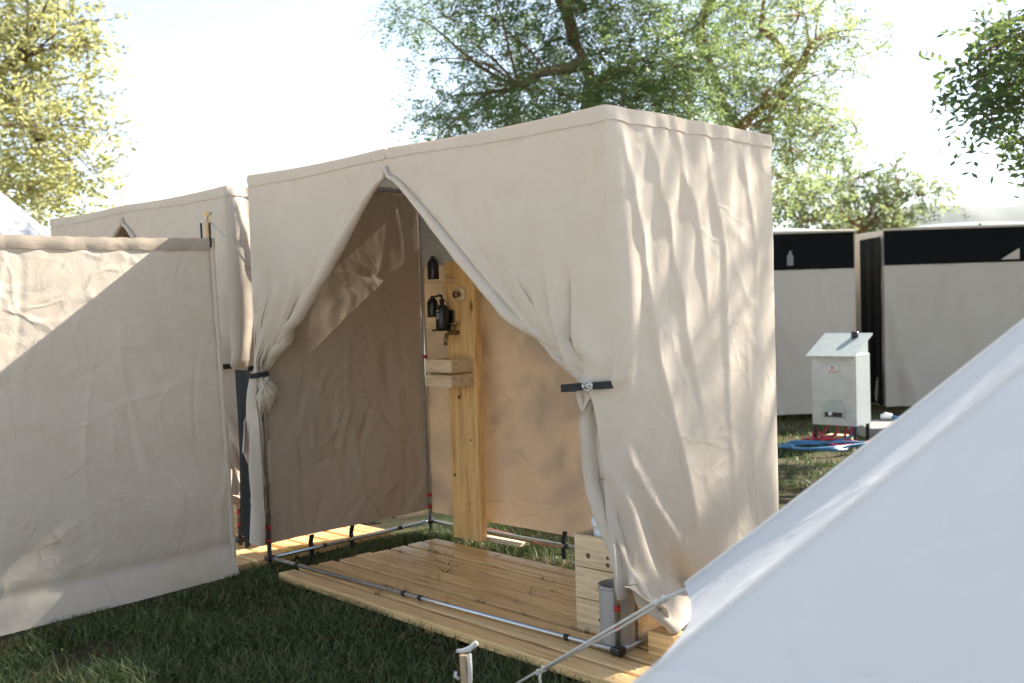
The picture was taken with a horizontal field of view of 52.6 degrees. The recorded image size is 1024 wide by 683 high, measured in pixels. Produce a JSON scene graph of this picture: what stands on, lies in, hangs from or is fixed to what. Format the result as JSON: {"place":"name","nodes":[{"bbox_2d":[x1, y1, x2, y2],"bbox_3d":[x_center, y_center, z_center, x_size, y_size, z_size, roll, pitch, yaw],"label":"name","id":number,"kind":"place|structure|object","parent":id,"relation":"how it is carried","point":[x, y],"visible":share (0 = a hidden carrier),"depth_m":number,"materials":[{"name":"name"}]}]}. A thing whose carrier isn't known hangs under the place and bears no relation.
{"place":"outdoors","nodes":[
{"label":"outdoors","id":0,"kind":"place"},
{"bbox_2d":[0,403,911,682],"bbox_3d":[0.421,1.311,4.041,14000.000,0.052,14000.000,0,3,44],"label":"ground","id":1,"kind":"structure","parent":0,"point":[786,495],"depth_m":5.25,"materials":[{"name":"green plant"}]},
{"bbox_2d":[0,192,50,235],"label":"bell tent","id":2,"kind":"object","parent":1,"relation":"on","point":[15,219],"visible":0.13,"depth_m":11.77,"materials":[{"name":"white fabric"}]},
{"bbox_2d":[0,0,141,230],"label":"tree","id":3,"kind":"object","parent":1,"relation":"on","point":[23,55],"visible":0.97,"depth_m":16.50,"materials":[{"name":"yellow plant"}]},
{"bbox_2d":[0,212,250,635],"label":"canvas screen","id":4,"kind":"object","parent":1,"relation":"on","point":[115,483],"visible":0.99,"depth_m":5.11,"materials":[{"name":"fabric"}]},
{"bbox_2d":[233,505,390,570],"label":"shower deck","id":5,"kind":"structure","parent":1,"relation":"on","point":[253,554],"depth_m":6.23,"materials":[{"name":"brown wood"}]},
{"bbox_2d":[50,186,395,544],"bbox_3d":[-2.143,0.144,7.430,2.746,2.202,1.361,0,3,44],"label":"shower tent","id":6,"kind":"object","parent":5,"relation":"on","point":[182,216],"visible":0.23,"depth_m":6.20,"materials":[{"name":"beige fabric"}]},
{"bbox_2d":[281,544,315,551],"bbox_3d":[-1.269,1.213,6.047,0.103,0.004,0.293,-1,2,27],"label":"webbing strap","id":7,"kind":"object","parent":5,"relation":"on","point":[295,548],"visible":0.64,"depth_m":6.05,"materials":[{"name":"yellow fabric"}]},
{"bbox_2d":[454,641,478,682],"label":"wooden stake","id":8,"kind":"object","parent":1,"relation":"on","point":[465,668],"visible":1,"depth_m":3.44,"materials":[{"name":"wood"}]},
{"bbox_2d":[424,261,528,546],"bbox_3d":[-0.246,0.358,6.074,0.570,1.670,0.330,0,3,44],"label":"shower post","id":9,"kind":"object","parent":1,"relation":"on","point":[457,372],"visible":0.99,"depth_m":6.10,"materials":[{"name":"brown wood"}]},
{"bbox_2d":[427,296,437,316],"bbox_3d":[-0.475,-0.209,6.187,0.066,0.127,0.066,0,3,44],"label":"pump bottle","id":10,"kind":"object","parent":9,"relation":"hanging from","point":[432,303],"visible":0.88,"depth_m":6.16,"materials":[{"name":"black plastic"}]},
{"bbox_2d":[427,256,438,279],"bbox_3d":[-0.471,-0.440,6.182,0.068,0.137,0.068,0,3,44],"label":"pump bottle","id":11,"kind":"object","parent":9,"relation":"on","point":[433,267],"visible":0.94,"depth_m":6.16,"materials":[{"name":"black plastic"}]},
{"bbox_2d":[421,216,453,265],"bbox_3d":[-0.385,-0.628,6.282,0.335,0.422,0.180,0,3,44],"label":"water tank","id":12,"kind":"object","parent":9,"relation":"attached to","point":[432,245],"visible":0.1,"depth_m":6.27,"materials":[{"name":"metal"}]},
{"bbox_2d":[432,294,452,330],"bbox_3d":[-0.414,-0.171,6.125,0.096,0.217,0.092,0,3,44],"label":"pump bottle","id":13,"kind":"object","parent":9,"relation":"hanging from","point":[444,315],"visible":1,"depth_m":6.09,"materials":[{"name":"black plastic"}]},
{"bbox_2d":[279,538,687,682],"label":"shower deck","id":14,"kind":"structure","parent":1,"relation":"on","point":[500,582],"depth_m":4.96,"materials":[{"name":"brown wood"}]},
{"bbox_2d":[242,104,778,657],"bbox_3d":[-0.083,0.162,5.244,2.746,2.202,1.361,0,3,44],"label":"shower tent","id":15,"kind":"object","parent":14,"relation":"on","point":[614,264],"visible":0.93,"depth_m":4.58,"materials":[{"name":"beige fabric"}]},
{"bbox_2d":[235,370,250,548],"bbox_3d":[-1.518,0.678,5.912,0.036,1.030,0.222,-3,3,-35],"label":"hanging cloth","id":16,"kind":"object","parent":15,"relation":"hanging from","point":[242,379],"visible":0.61,"depth_m":5.93,"materials":[{"name":"fabric"}]},
{"bbox_2d":[598,579,635,651],"bbox_3d":[0.424,1.102,4.164,0.150,0.260,0.150,0,3,44],"label":"waste bin","id":17,"kind":"object","parent":14,"relation":"on","point":[606,600],"visible":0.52,"depth_m":4.11,"materials":[{"name":"grey metal"}]},
{"bbox_2d":[574,528,661,639],"bbox_3d":[0.493,1.017,4.416,0.330,0.410,0.302,0,3,44],"label":"wooden crate","id":18,"kind":"object","parent":14,"relation":"on","point":[593,567],"visible":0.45,"depth_m":4.36,"materials":[{"name":"brown wood"}]},
{"bbox_2d":[591,516,601,536],"bbox_3d":[0.453,0.968,4.432,0.218,0.450,0.218,0,3,44],"label":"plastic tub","id":19,"kind":"object","parent":18,"relation":"in","point":[595,529],"visible":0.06,"depth_m":4.38,"materials":[{"name":"white plastic"}]},
{"bbox_2d":[648,626,682,655],"bbox_3d":[0.611,1.186,4.079,0.120,0.090,0.090,0,3,44],"label":"wood block","id":20,"kind":"object","parent":14,"relation":"on","point":[661,640],"depth_m":4.05,"materials":[{"name":"brown wood"}]},
{"bbox_2d":[487,528,573,549],"bbox_3d":[0.151,1.194,6.208,1.005,0.033,0.134,0,3,42],"label":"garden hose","id":21,"kind":"object","parent":1,"relation":"on","point":[525,540],"visible":0.31,"depth_m":6.14,"materials":[{"name":"rubber"}]},
{"bbox_2d":[357,0,776,143],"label":"tree","id":22,"kind":"object","parent":1,"relation":"on","point":[596,87],"visible":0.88,"depth_m":13.36,"materials":[{"name":"green plant"}]},
{"bbox_2d":[516,318,1023,682],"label":"bell tent","id":23,"kind":"object","parent":1,"relation":"on","point":[893,552],"visible":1,"depth_m":1.80,"materials":[{"name":"white fabric"}]},
{"bbox_2d":[651,0,931,224],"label":"tree","id":24,"kind":"object","parent":1,"relation":"on","point":[781,93],"visible":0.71,"depth_m":16.09,"materials":[{"name":"green plant"}]},
{"bbox_2d":[773,228,855,414],"bbox_3d":[3.305,-0.268,13.021,1.462,2.278,2.138,-2,2,-1],"label":"wash tent","id":25,"kind":"object","parent":1,"relation":"on","point":[814,286],"visible":0.35,"depth_m":12.02,"materials":[{"name":"grey fabric"}]},
{"bbox_2d":[773,232,853,269],"bbox_3d":[3.301,-1.041,11.990,1.326,0.420,0.006,-2,2,-1],"label":"mesh window","id":26,"kind":"structure","parent":25,"relation":"in","point":[809,250],"depth_m":11.99,"materials":[{"name":"black fabric"}]},
{"bbox_2d":[778,440,866,450],"bbox_3d":[3.287,0.960,9.655,1.564,0.080,0.536,-2,2,-7],"label":"water hose","id":27,"kind":"object","parent":1,"relation":"on","point":[791,444],"visible":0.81,"depth_m":9.62,"materials":[{"name":"blue rubber"}]},
{"bbox_2d":[801,425,856,445],"bbox_3d":[3.098,0.889,9.959,0.342,0.169,0.616,-2,2,-16],"label":"water hose","id":28,"kind":"object","parent":1,"relation":"on","point":[823,432],"visible":0.66,"depth_m":10.00,"materials":[{"name":"red rubber"}]},
{"bbox_2d":[811,426,852,440],"bbox_3d":[3.125,0.885,10.144,0.372,0.176,0.279,0,3,44],"label":"water hose","id":29,"kind":"object","parent":1,"relation":"on","point":[832,435],"visible":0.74,"depth_m":10.19,"materials":[{"name":"red rubber"}]},
{"bbox_2d":[806,332,872,440],"bbox_3d":[3.216,0.446,10.158,0.490,1.070,0.460,0,3,41],"label":"water heater","id":30,"kind":"object","parent":1,"relation":"on","point":[840,379],"visible":0.88,"depth_m":10.06,"materials":[{"name":"metal"}]},
{"bbox_2d":[827,426,858,441],"bbox_3d":[3.042,0.897,9.992,0.701,0.180,0.152,-2,2,-6],"label":"water hose","id":31,"kind":"object","parent":30,"relation":"hanging from","point":[848,437],"visible":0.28,"depth_m":9.99,"materials":[{"name":"blue rubber"}]},
{"bbox_2d":[826,433,852,439],"bbox_3d":[3.284,0.956,10.344,0.260,0.050,0.100,0,3,41],"label":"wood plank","id":32,"kind":"object","parent":1,"relation":"on","point":[839,435],"visible":0.28,"depth_m":10.32,"materials":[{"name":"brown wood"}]},
{"bbox_2d":[842,426,867,441],"bbox_3d":[3.420,0.889,9.904,0.526,0.185,0.361,0,2,32],"label":"water hose","id":33,"kind":"object","parent":1,"relation":"on","point":[845,431],"visible":0.23,"depth_m":10.11,"materials":[{"name":"rubber"}]},
{"bbox_2d":[847,419,895,438],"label":"concrete slab","id":34,"kind":"structure","parent":1,"relation":"on","point":[877,426],"depth_m":10.56,"materials":[{"name":"white concrete"}]},
{"bbox_2d":[772,138,977,234],"bbox_3d":[7.900,-2.205,24.163,5.952,5.274,3.328,-2,2,-19],"label":"tree","id":35,"kind":"object","parent":1,"relation":"on","point":[861,224],"visible":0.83,"depth_m":24.02,"materials":[{"name":"green plant"}]},
{"bbox_2d":[855,222,1023,411],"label":"wash tent","id":36,"kind":"object","parent":1,"relation":"on","point":[937,305],"visible":0.73,"depth_m":12.50,"materials":[{"name":"grey fabric"}]},
{"bbox_2d":[884,227,1023,265],"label":"mesh window","id":37,"kind":"structure","parent":36,"relation":"in","point":[964,245],"depth_m":12.46,"materials":[{"name":"black fabric"}]},
{"bbox_2d":[910,0,1023,198],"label":"tree","id":38,"kind":"object","parent":1,"relation":"on","point":[1011,57],"visible":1,"depth_m":9.36,"materials":[{"name":"green plant"}]},
{"bbox_2d":[0,0,1023,231],"label":"sky","id":39,"kind":"structure","parent":0,"point":[221,92],"materials":[{"name":"white"}]},
{"bbox_2d":[880,412,897,419],"bbox_3d":[4.065,0.789,10.844,0.396,0.087,0.078,0,2,31],"label":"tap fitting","id":40,"kind":"object","parent":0,"point":[885,416],"visible":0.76,"depth_m":10.88,"materials":[{"name":"white plastic"}]},
{"bbox_2d":[820,202,1023,231],"bbox_3d":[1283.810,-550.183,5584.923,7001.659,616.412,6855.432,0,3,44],"label":"hills","id":41,"kind":"structure","parent":0,"point":[1013,213],"depth_m":5252.13,"materials":[{"name":"white"}]}
]}

